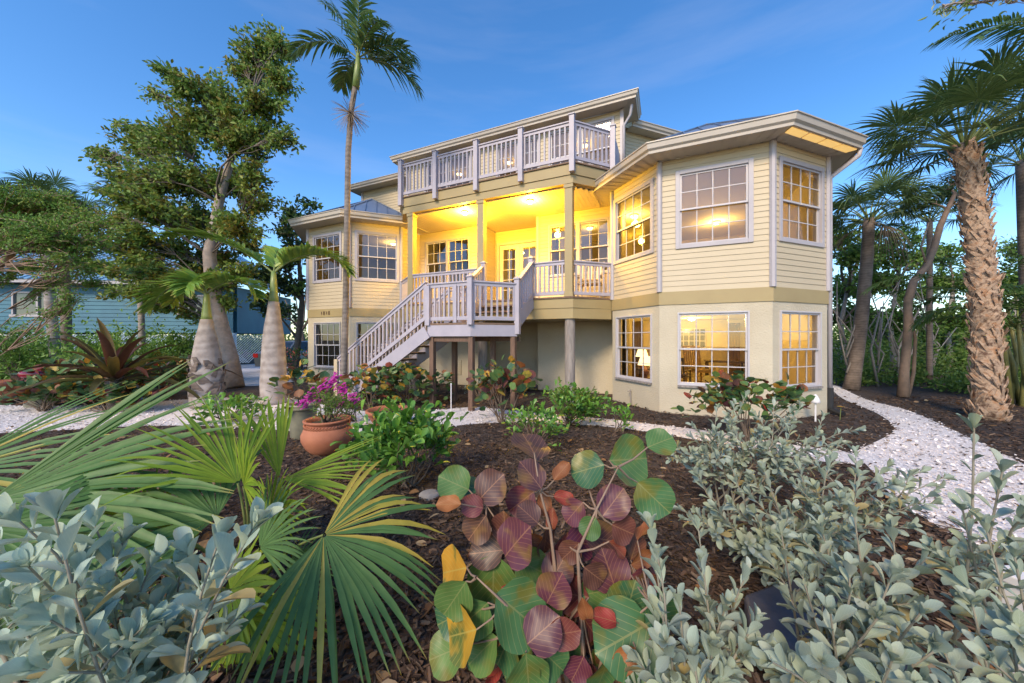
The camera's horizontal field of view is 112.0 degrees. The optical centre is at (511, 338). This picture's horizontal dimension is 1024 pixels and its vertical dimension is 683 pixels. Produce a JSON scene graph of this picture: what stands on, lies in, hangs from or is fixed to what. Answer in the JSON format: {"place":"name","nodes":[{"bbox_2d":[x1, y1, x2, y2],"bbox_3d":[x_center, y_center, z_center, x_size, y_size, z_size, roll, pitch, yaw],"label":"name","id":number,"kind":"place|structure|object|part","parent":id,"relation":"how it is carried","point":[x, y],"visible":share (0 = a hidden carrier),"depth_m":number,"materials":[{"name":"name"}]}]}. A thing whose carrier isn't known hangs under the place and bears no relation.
{"place":"outdoors","nodes":[
{"label":"outdoors","id":0,"kind":"place"},
{"bbox_2d":[241,364,307,385],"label":"driveway","id":1,"kind":"structure","parent":0,"point":[251,373],"depth_m":15.31,"materials":[{"name":"grey concrete"}]},
{"bbox_2d":[253,341,307,368],"bbox_3d":[-11.202,0.863,18.590,1.928,1.466,4.320,0,0,12],"label":"parked car","id":2,"kind":"object","parent":1,"relation":"on","point":[257,355],"visible":0.2,"depth_m":17.09,"materials":[{"name":"metal"}]},
{"bbox_3d":[-11.283,0.390,18.209,1.560,0.420,2.700,0,0,12],"label":"window glass","id":3,"kind":"part","parent":2,"relation":"part of","materials":[{"name":"blue"}]},
{"bbox_2d":[245,193,323,367],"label":"dark tree","id":4,"kind":"object","parent":1,"relation":"on","point":[295,287],"visible":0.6,"depth_m":15.30,"materials":[{"name":"green plant"}]},
{"bbox_2d":[0,397,863,464],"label":"front path","id":5,"kind":"structure","parent":0,"point":[471,420],"depth_m":6.80,"materials":[{"name":"white gravel"}]},
{"bbox_2d":[17,369,60,407],"bbox_3d":[-11.140,1.131,8.200,0.777,0.938,0.666,0,0,0],"label":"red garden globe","id":6,"kind":"object","parent":5,"relation":"on","point":[21,374],"visible":0.19,"depth_m":7.94,"materials":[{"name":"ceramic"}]},
{"bbox_2d":[0,374,82,411],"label":"sea grape shrub","id":7,"kind":"object","parent":5,"relation":"on","point":[35,393],"visible":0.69,"depth_m":7.40,"materials":[{"name":"green plant"}]},
{"bbox_2d":[50,371,169,412],"bbox_3d":[-8.739,1.161,7.554,2.416,0.917,1.130,0,0,0],"label":"sea grape shrub","id":8,"kind":"object","parent":5,"relation":"on","point":[78,389],"visible":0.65,"depth_m":7.40,"materials":[{"name":"green plant"}]},
{"bbox_2d":[0,318,244,408],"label":"bromeliad","id":9,"kind":"object","parent":5,"relation":"on","point":[111,363],"visible":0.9,"depth_m":7.47,"materials":[{"name":"brown plant"}]},
{"bbox_2d":[123,266,269,408],"bbox_3d":[-7.159,-0.068,7.835,2.733,3.336,1.852,0,0,17],"label":"bottle palm","id":10,"kind":"object","parent":5,"relation":"on","point":[205,357],"visible":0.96,"depth_m":7.90,"materials":[{"name":"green plant"}]},
{"bbox_2d":[190,391,272,421],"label":"green shrub","id":11,"kind":"object","parent":5,"relation":"on","point":[232,402],"visible":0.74,"depth_m":6.58,"materials":[{"name":"green plant"}]},
{"bbox_2d":[151,224,357,404],"bbox_3d":[-6.066,-0.519,8.699,4.790,4.238,1.969,0,0,0],"label":"bottle palm","id":12,"kind":"object","parent":5,"relation":"on","point":[273,362],"visible":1,"depth_m":8.29,"materials":[{"name":"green plant"}]},
{"bbox_2d":[330,390,372,421],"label":"golden shrub","id":13,"kind":"object","parent":5,"relation":"on","point":[354,413],"visible":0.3,"depth_m":6.56,"materials":[{"name":"plant"}]},
{"bbox_2d":[365,405,407,425],"bbox_3d":[-2.224,1.440,6.289,0.830,0.320,0.830,0,0,0],"label":"flower pot","id":14,"kind":"object","parent":5,"relation":"on","point":[369,411],"visible":0.16,"depth_m":6.38,"materials":[{"name":"ceramic"}]},
{"bbox_2d":[378,395,398,412],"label":"potted succulent","id":15,"kind":"object","parent":14,"relation":"on","point":[384,401],"visible":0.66,"depth_m":6.25,"materials":[{"name":"green plant"}]},
{"bbox_2d":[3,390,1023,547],"bbox_3d":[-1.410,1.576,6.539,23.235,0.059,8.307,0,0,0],"label":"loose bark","id":16,"kind":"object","parent":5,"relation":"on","point":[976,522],"visible":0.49,"depth_m":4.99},
{"bbox_2d":[466,355,545,423],"bbox_3d":[-0.116,0.955,6.585,1.499,1.309,1.134,0,0,11],"label":"sea grape shrub","id":17,"kind":"object","parent":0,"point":[503,376],"visible":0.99,"depth_m":6.45,"materials":[{"name":"green plant"}]},
{"bbox_2d":[0,339,1023,682],"bbox_3d":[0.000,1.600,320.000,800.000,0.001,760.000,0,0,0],"label":"ground","id":18,"kind":"structure","parent":0,"point":[884,389],"depth_m":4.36,"materials":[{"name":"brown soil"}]},
{"bbox_2d":[0,379,22,403],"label":"flower pot","id":19,"kind":"object","parent":18,"relation":"on","point":[2,383],"visible":0.3,"depth_m":8.44,"materials":[{"name":"ceramic"}]},
{"bbox_2d":[0,320,49,380],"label":"loose shrub","id":20,"kind":"object","parent":18,"relation":"on","point":[11,355],"visible":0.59,"depth_m":11.77,"materials":[{"name":"green plant"}]},
{"bbox_2d":[0,166,100,363],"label":"sabal palm","id":21,"kind":"object","parent":18,"relation":"on","point":[46,183],"visible":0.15,"depth_m":12.37,"materials":[{"name":"green plant"}]},
{"bbox_2d":[19,187,108,357],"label":"sabal palm","id":22,"kind":"object","parent":18,"relation":"on","point":[63,328],"visible":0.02,"depth_m":13.36,"materials":[{"name":"brown plant"}]},
{"bbox_2d":[0,180,129,355],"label":"feathery tree","id":23,"kind":"object","parent":18,"relation":"on","point":[45,222],"visible":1,"depth_m":7.82,"materials":[{"name":"green plant"}]},
{"bbox_2d":[9,355,163,403],"bbox_3d":[-10.178,0.987,8.461,3.008,1.248,1.872,0,0,0],"label":"sea grape shrub","id":24,"kind":"object","parent":18,"relation":"on","point":[58,371],"visible":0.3,"depth_m":8.11,"materials":[{"name":"green plant"}]},
{"bbox_2d":[58,333,132,359],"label":"loose shrub","id":25,"kind":"object","parent":18,"relation":"on","point":[85,339],"visible":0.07,"depth_m":11.95,"materials":[{"name":"green plant"}]},
{"bbox_2d":[0,272,198,385],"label":"ground cover","id":26,"kind":"object","parent":18,"relation":"on","point":[45,353],"visible":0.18,"depth_m":12.05,"materials":[{"name":"green plant"}]},
{"bbox_2d":[55,324,152,361],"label":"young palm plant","id":27,"kind":"object","parent":18,"relation":"on","point":[117,343],"visible":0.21,"depth_m":11.41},
{"bbox_2d":[0,359,240,654],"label":"palmetto","id":28,"kind":"object","parent":18,"relation":"on","point":[81,474],"visible":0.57,"depth_m":1.87,"materials":[{"name":"green plant"}]},
{"bbox_2d":[79,169,176,355],"bbox_3d":[-14.110,-2.399,12.958,2.740,8.005,3.206,0,0,0],"label":"sabal palm","id":29,"kind":"object","parent":18,"relation":"on","point":[141,319],"visible":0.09,"depth_m":12.91,"materials":[{"name":"green plant"}]},
{"bbox_2d":[0,487,282,682],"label":"silver shrub","id":30,"kind":"object","parent":18,"relation":"on","point":[66,625],"visible":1,"depth_m":0.98,"materials":[{"name":"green plant"}]},
{"bbox_2d":[0,251,304,362],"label":"neighbour house","id":31,"kind":"structure","parent":18,"relation":"on","point":[244,319],"depth_m":17.84,"materials":[{"name":"blue wood"}]},
{"bbox_2d":[9,291,59,316],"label":"window","id":32,"kind":"structure","parent":31,"relation":"in","point":[15,298],"depth_m":17.34,"materials":[{"name":"grey"}]},
{"bbox_2d":[178,295,203,311],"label":"window","id":33,"kind":"structure","parent":31,"relation":"in","point":[200,297],"depth_m":18.32,"materials":[{"name":"grey"}]},
{"bbox_2d":[125,349,186,387],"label":"leafy shrub","id":34,"kind":"object","parent":18,"relation":"on","point":[154,354],"visible":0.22,"depth_m":10.91,"materials":[{"name":"green plant"}]},
{"bbox_2d":[135,355,188,395],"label":"sea grape shrub","id":35,"kind":"object","parent":18,"relation":"on","point":[181,371],"visible":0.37,"depth_m":9.49,"materials":[{"name":"green plant"}]},
{"bbox_2d":[138,323,195,384],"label":"loose shrub","id":36,"kind":"object","parent":18,"relation":"on","point":[187,342],"visible":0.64,"depth_m":11.73,"materials":[{"name":"green plant"}]},
{"bbox_2d":[78,14,306,388],"bbox_3d":[-10.830,-4.880,11.788,9.124,13.136,4.243,0,0,0],"label":"broadleaf tree","id":37,"kind":"object","parent":18,"relation":"on","point":[234,130],"visible":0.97,"depth_m":11.15,"materials":[{"name":"green plant"}]},
{"bbox_2d":[31,395,443,682],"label":"palmetto","id":38,"kind":"object","parent":18,"relation":"on","point":[294,596],"visible":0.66,"depth_m":1.81,"materials":[{"name":"green plant"}]},
{"bbox_2d":[284,295,307,340],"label":"bare tree","id":39,"kind":"object","parent":18,"relation":"on","point":[303,328],"visible":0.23,"depth_m":20.00,"materials":[{"name":"grey plant"}]},
{"bbox_2d":[286,346,307,380],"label":"shrub","id":40,"kind":"object","parent":18,"relation":"on","point":[294,352],"visible":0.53,"depth_m":12.86,"materials":[{"name":"green plant"}]},
{"bbox_2d":[285,401,319,439],"bbox_3d":[-3.402,1.325,5.625,0.480,0.550,0.480,0,0,0],"label":"flower pot","id":41,"kind":"object","parent":18,"relation":"on","point":[299,416],"visible":0.45,"depth_m":5.45,"materials":[{"name":"grey ceramic"}]},
{"bbox_2d":[267,358,334,409],"bbox_3d":[-3.420,0.714,5.561,0.962,0.810,0.741,0,0,11],"label":"potted sea grape","id":42,"kind":"object","parent":41,"relation":"on","point":[309,374],"visible":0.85,"depth_m":5.59,"materials":[{"name":"green plant"}]},
{"bbox_2d":[300,414,352,455],"bbox_3d":[-2.603,1.363,4.876,0.660,0.475,0.660,0,0,0],"label":"flower pot","id":43,"kind":"object","parent":18,"relation":"on","point":[317,437],"visible":0.82,"depth_m":4.63,"materials":[{"name":"ceramic"}]},
{"bbox_2d":[294,371,359,422],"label":"potted flowers","id":44,"kind":"object","parent":43,"relation":"on","point":[329,415],"visible":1,"depth_m":4.85,"materials":[{"name":"purple plant"}]},
{"bbox_2d":[283,0,423,401],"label":"feather palm","id":45,"kind":"object","parent":18,"relation":"on","point":[350,77],"visible":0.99,"depth_m":8.44,"materials":[{"name":"green plant"}]},
{"bbox_2d":[335,362,399,407],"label":"sea grape shrub","id":46,"kind":"object","parent":18,"relation":"on","point":[348,381],"visible":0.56,"depth_m":7.96,"materials":[{"name":"green plant"}]},
{"bbox_2d":[330,397,468,489],"bbox_3d":[-1.115,1.119,3.737,1.243,0.984,1.363,0,0,37],"label":"green shrub","id":47,"kind":"object","parent":18,"relation":"on","point":[396,431],"visible":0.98,"depth_m":3.56,"materials":[{"name":"green plant"}]},
{"bbox_2d":[368,362,454,404],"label":"sea grape shrub","id":48,"kind":"object","parent":18,"relation":"on","point":[408,372],"visible":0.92,"depth_m":7.83,"materials":[{"name":"green plant"}]},
{"bbox_2d":[419,489,438,500],"bbox_3d":[-0.832,1.577,3.473,0.206,0.096,0.185,0,0,0],"label":"garden stone","id":49,"kind":"object","parent":18,"relation":"on","point":[428,494],"visible":0.89,"depth_m":3.43,"materials":[{"name":"white stone"}]},
{"bbox_2d":[462,375,496,401],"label":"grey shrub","id":50,"kind":"object","parent":18,"relation":"on","point":[478,389],"visible":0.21,"depth_m":8.84,"materials":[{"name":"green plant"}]},
{"bbox_2d":[4,314,1011,356],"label":"woods","id":51,"kind":"object","parent":18,"relation":"on","point":[306,339],"visible":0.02,"depth_m":31.48,"materials":[{"name":"green plant"}]},
{"bbox_2d":[0,384,1023,556],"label":"shell gravel","id":52,"kind":"structure","parent":18,"relation":"on","point":[944,509],"depth_m":4.78,"materials":[{"name":"white gravel"}]},
{"bbox_2d":[12,383,1017,682],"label":"fallen leaves","id":53,"kind":"object","parent":18,"relation":"on","point":[428,607],"visible":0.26,"depth_m":2.43,"materials":[{"name":"brown plant"}]},
{"bbox_2d":[498,398,569,450],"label":"green shrub","id":54,"kind":"object","parent":18,"relation":"on","point":[541,413],"visible":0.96,"depth_m":4.92,"materials":[{"name":"green plant"}]},
{"bbox_2d":[429,428,677,682],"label":"sea grape plant","id":55,"kind":"object","parent":18,"relation":"on","point":[493,609],"visible":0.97,"depth_m":1.44,"materials":[{"name":"green plant"}]},
{"bbox_2d":[288,87,867,420],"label":"house","id":56,"kind":"structure","parent":18,"relation":"on","point":[724,238],"depth_m":8.67,"materials":[{"name":"paint"}]},
{"bbox_2d":[312,231,341,283],"bbox_3d":[-6.234,-2.726,11.746,1.390,1.656,0.165,0,0,24],"label":"window","id":57,"kind":"structure","parent":56,"relation":"in","point":[324,270],"depth_m":11.75,"materials":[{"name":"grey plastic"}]},
{"bbox_2d":[313,322,340,368],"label":"window","id":58,"kind":"structure","parent":56,"relation":"in","point":[324,354],"depth_m":11.78,"materials":[{"name":"grey plastic"}]},
{"bbox_2d":[356,322,396,369],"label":"window","id":59,"kind":"structure","parent":56,"relation":"in","point":[357,323],"depth_m":11.48,"materials":[{"name":"grey plastic"}]},
{"bbox_2d":[355,230,398,282],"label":"window","id":60,"kind":"structure","parent":56,"relation":"in","point":[369,268],"depth_m":11.60,"materials":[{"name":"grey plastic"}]},
{"bbox_2d":[425,236,469,282],"bbox_3d":[-2.270,-2.700,12.279,1.880,1.620,0.165,0,0,24],"label":"window","id":61,"kind":"structure","parent":56,"relation":"in","point":[448,265],"depth_m":12.22,"materials":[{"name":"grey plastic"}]},
{"bbox_2d":[424,152,470,191],"bbox_3d":[-2.329,-5.675,12.579,2.030,1.710,0.165,0,0,24],"label":"window","id":62,"kind":"structure","parent":56,"relation":"in","point":[469,152],"depth_m":12.51,"materials":[{"name":"grey plastic"}]},
{"bbox_2d":[500,244,518,299],"bbox_3d":[-0.088,-2.188,12.265,0.752,2.255,0.045,0,0,24],"label":"french door","id":63,"kind":"structure","parent":56,"relation":"in","point":[515,246],"depth_m":12.25,"materials":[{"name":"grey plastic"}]},
{"bbox_2d":[496,135,539,176],"bbox_3d":[0.206,-5.675,11.450,1.580,1.710,0.165,0,0,24],"label":"window","id":64,"kind":"structure","parent":56,"relation":"in","point":[537,136],"depth_m":11.39,"materials":[{"name":"grey plastic"}]},
{"bbox_2d":[519,242,535,288],"bbox_3d":[0.607,-2.188,11.956,0.752,2.255,0.045,0,0,24],"label":"french door","id":65,"kind":"structure","parent":56,"relation":"in","point":[532,244],"depth_m":12.04,"materials":[{"name":"white wood"}]},
{"bbox_2d":[526,199,533,203],"bbox_3d":[0.499,-3.770,9.550,0.200,0.100,0.200,0,0,0],"label":"porch lamp","id":66,"kind":"object","parent":56,"relation":"attached to","point":[529,201],"visible":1,"depth_m":9.49,"materials":[{"name":"white glass"}]},
{"bbox_2d":[548,216,609,276],"bbox_3d":[2.005,-2.700,10.376,1.880,1.620,0.165,0,0,24],"label":"window","id":67,"kind":"structure","parent":56,"relation":"in","point":[600,253],"depth_m":10.30,"materials":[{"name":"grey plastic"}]},
{"bbox_2d":[548,116,613,168],"bbox_3d":[2.102,-5.675,10.607,2.030,1.710,0.165,0,0,24],"label":"window","id":68,"kind":"structure","parent":56,"relation":"in","point":[610,120],"depth_m":10.48,"materials":[{"name":"grey plastic"}]},
{"bbox_2d":[577,266,603,297],"bbox_3d":[2.171,-1.597,9.495,0.650,1.104,0.720,0,0,24],"label":"porch chair","id":69,"kind":"object","parent":56,"relation":"on","point":[578,282],"visible":0.56,"depth_m":9.55,"materials":[{"name":"white wood"}]},
{"bbox_2d":[613,178,653,264],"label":"window","id":70,"kind":"structure","parent":56,"relation":"in","point":[636,240],"depth_m":8.30,"materials":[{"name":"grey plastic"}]},
{"bbox_2d":[615,314,651,384],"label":"window","id":71,"kind":"structure","parent":56,"relation":"in","point":[633,364],"depth_m":8.34,"materials":[{"name":"grey plastic"}]},
{"bbox_2d":[630,213,638,217],"bbox_3d":[3.690,-3.690,10.449,0.260,0.100,0.260,0,0,0],"label":"ceiling lamp","id":72,"kind":"object","parent":56,"relation":"attached to","point":[635,215],"visible":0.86,"depth_m":10.37,"materials":[{"name":"white glass"}]},
{"bbox_2d":[683,345,698,347],"bbox_3d":[6.276,0.891,11.620,0.650,1.308,0.956,0,0,-11],"label":"rocking chair","id":73,"kind":"object","parent":56,"relation":"in","point":[690,346],"visible":0.06,"depth_m":11.96,"materials":[{"name":"brown wood"}]},
{"bbox_2d":[681,328,705,347],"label":"back window","id":74,"kind":"structure","parent":56,"relation":"in","point":[687,338],"depth_m":14.27,"materials":[{"name":"grey"}]},
{"bbox_2d":[678,311,749,388],"bbox_3d":[4.120,0.238,7.122,1.283,1.576,0.190,0,0,24],"label":"window","id":75,"kind":"structure","parent":56,"relation":"in","point":[696,363],"depth_m":7.14,"materials":[{"name":"grey plastic"}]},
{"bbox_2d":[675,157,753,248],"bbox_3d":[4.136,-2.726,7.128,1.387,1.656,0.165,0,0,24],"label":"window","id":76,"kind":"structure","parent":56,"relation":"in","point":[730,222],"depth_m":7.09,"materials":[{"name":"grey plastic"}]},
{"bbox_2d":[778,155,824,247],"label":"window","id":77,"kind":"structure","parent":56,"relation":"in","point":[799,223],"depth_m":7.06,"materials":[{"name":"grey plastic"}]},
{"bbox_2d":[779,310,823,388],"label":"window","id":78,"kind":"structure","parent":56,"relation":"in","point":[801,364],"depth_m":7.08,"materials":[{"name":"grey plastic"}]},
{"bbox_2d":[602,402,636,432],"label":"seedling","id":79,"kind":"object","parent":18,"relation":"on","point":[625,409],"visible":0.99,"depth_m":5.84,"materials":[{"name":"green plant"}]},
{"bbox_2d":[622,511,776,682],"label":"silver shrub","id":80,"kind":"object","parent":18,"relation":"on","point":[670,654],"visible":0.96,"depth_m":1.11,"materials":[{"name":"green plant"}]},
{"bbox_2d":[671,369,815,442],"bbox_3d":[3.474,1.031,5.237,1.986,1.158,1.079,0,0,16],"label":"sea grape shrub","id":81,"kind":"object","parent":18,"relation":"on","point":[736,388],"visible":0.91,"depth_m":5.18,"materials":[{"name":"green plant"}]},
{"bbox_2d":[665,390,865,518],"bbox_3d":[2.111,1.054,3.191,1.737,1.105,0.921,0,0,0],"label":"silver shrub","id":82,"kind":"object","parent":18,"relation":"on","point":[742,459],"visible":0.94,"depth_m":3.00,"materials":[{"name":"green plant"}]},
{"bbox_2d":[672,444,957,586],"bbox_3d":[1.910,1.160,2.115,1.806,0.893,0.726,0,0,0],"label":"silver shrub","id":83,"kind":"object","parent":18,"relation":"on","point":[757,539],"visible":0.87,"depth_m":2.09,"materials":[{"name":"green plant"}]},
{"bbox_2d":[811,394,820,421],"bbox_3d":[5.835,1.335,6.646,0.150,0.530,0.148,0,0,0],"label":"garden light","id":84,"kind":"object","parent":18,"relation":"on","point":[816,400],"visible":0.9,"depth_m":6.63,"materials":[{"name":"white plastic"}]},
{"bbox_2d":[744,580,911,670],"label":"slate slab","id":85,"kind":"structure","parent":18,"relation":"on","point":[765,600],"depth_m":1.83,"materials":[{"name":"grey stone"}]},
{"bbox_2d":[833,281,854,389],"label":"bare sapling","id":86,"kind":"object","parent":18,"relation":"on","point":[843,335],"visible":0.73,"depth_m":10.80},
{"bbox_2d":[752,500,980,682],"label":"silver shrub","id":87,"kind":"object","parent":18,"relation":"on","point":[889,653],"visible":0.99,"depth_m":1.19,"materials":[{"name":"green plant"}]},
{"bbox_2d":[833,223,901,377],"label":"bushy tree","id":88,"kind":"object","parent":18,"relation":"on","point":[848,255],"visible":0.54,"depth_m":13.11,"materials":[{"name":"green plant"}]},
{"bbox_2d":[845,280,899,386],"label":"bare sapling","id":89,"kind":"object","parent":18,"relation":"on","point":[880,335],"visible":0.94,"depth_m":11.49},
{"bbox_2d":[833,162,952,390],"bbox_3d":[11.235,-1.803,10.797,3.416,6.868,3.192,0,0,0],"label":"sabal palm","id":90,"kind":"object","parent":18,"relation":"on","point":[853,375],"visible":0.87,"depth_m":10.66,"materials":[{"name":"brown plant"}]},
{"bbox_2d":[877,272,922,376],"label":"bare sapling","id":91,"kind":"object","parent":18,"relation":"on","point":[897,350],"visible":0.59,"depth_m":12.20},
{"bbox_2d":[850,220,952,374],"bbox_3d":[16.519,-1.754,15.004,4.482,6.731,2.991,0,0,-31],"label":"bushy tree","id":92,"kind":"object","parent":18,"relation":"on","point":[897,317],"visible":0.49,"depth_m":14.27,"materials":[{"name":"green plant"}]},
{"bbox_2d":[833,319,1020,393],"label":"undergrowth","id":93,"kind":"object","parent":18,"relation":"on","point":[957,382],"visible":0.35,"depth_m":12.45,"materials":[{"name":"green plant"}]},
{"bbox_2d":[846,30,1023,421],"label":"sabal palm","id":94,"kind":"object","parent":18,"relation":"on","point":[986,346],"visible":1,"depth_m":6.82,"materials":[{"name":"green plant"}]},
{"bbox_2d":[913,268,956,364],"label":"bare sapling","id":95,"kind":"object","parent":18,"relation":"on","point":[934,337],"visible":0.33,"depth_m":12.95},
{"bbox_2d":[877,183,999,384],"bbox_3d":[14.467,-1.945,11.964,3.009,7.089,2.735,0,0,0],"label":"sabal palm","id":96,"kind":"object","parent":18,"relation":"on","point":[929,328],"visible":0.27,"depth_m":11.95,"materials":[{"name":"green plant"}]},
{"bbox_2d":[859,254,1023,406],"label":"areca palm","id":97,"kind":"object","parent":18,"relation":"on","point":[1014,360],"visible":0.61,"depth_m":8.32,"materials":[{"name":"green plant"}]},
{"bbox_2d":[896,174,997,397],"bbox_3d":[11.753,-1.491,9.713,2.293,6.245,1.195,0,0,10],"label":"crooked tree","id":98,"kind":"object","parent":18,"relation":"on","point":[905,383],"visible":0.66,"depth_m":9.47,"materials":[{"name":"beige plant"}]},
{"bbox_2d":[900,239,1016,374],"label":"bushy tree","id":99,"kind":"object","parent":18,"relation":"on","point":[950,252],"visible":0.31,"depth_m":15.05,"materials":[{"name":"green plant"}]},
{"bbox_2d":[908,413,1023,682],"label":"silver shrub","id":100,"kind":"object","parent":18,"relation":"on","point":[1003,623],"visible":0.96,"depth_m":1.10,"materials":[{"name":"green plant"}]},
{"bbox_2d":[918,0,1023,31],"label":"leafy tree","id":101,"kind":"object","parent":18,"relation":"on","point":[966,3],"visible":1,"depth_m":3.31,"materials":[{"name":"green plant"}]},
{"bbox_2d":[923,11,1023,122],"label":"coconut palm","id":102,"kind":"object","parent":18,"relation":"on","point":[1002,25],"visible":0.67,"depth_m":6.61,"materials":[{"name":"green plant"}]},
{"bbox_2d":[930,110,1023,332],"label":"sabal palm","id":103,"kind":"object","parent":18,"relation":"on","point":[1018,174],"visible":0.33,"depth_m":9.04,"materials":[{"name":"green plant"}]},
{"bbox_2d":[966,234,1020,372],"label":"bushy tree","id":104,"kind":"object","parent":18,"relation":"on","point":[1010,249],"visible":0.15,"depth_m":16.58,"materials":[{"name":"green plant"}]},
{"bbox_2d":[0,0,1023,339],"label":"sky","id":105,"kind":"structure","parent":0,"point":[67,66],"materials":[{"name":"blue"}]},
{"bbox_2d":[538,377,616,426],"bbox_3d":[1.163,1.163,6.395,1.328,0.897,1.283,0,0,-40],"label":"green shrub","id":106,"kind":"object","parent":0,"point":[585,406],"visible":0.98,"depth_m":6.20,"materials":[{"name":"green plant"}]},
{"bbox_2d":[833,385,1023,547],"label":"side path","id":107,"kind":"structure","parent":0,"point":[935,451],"depth_m":4.54,"materials":[{"name":"white gravel"}]}
]}

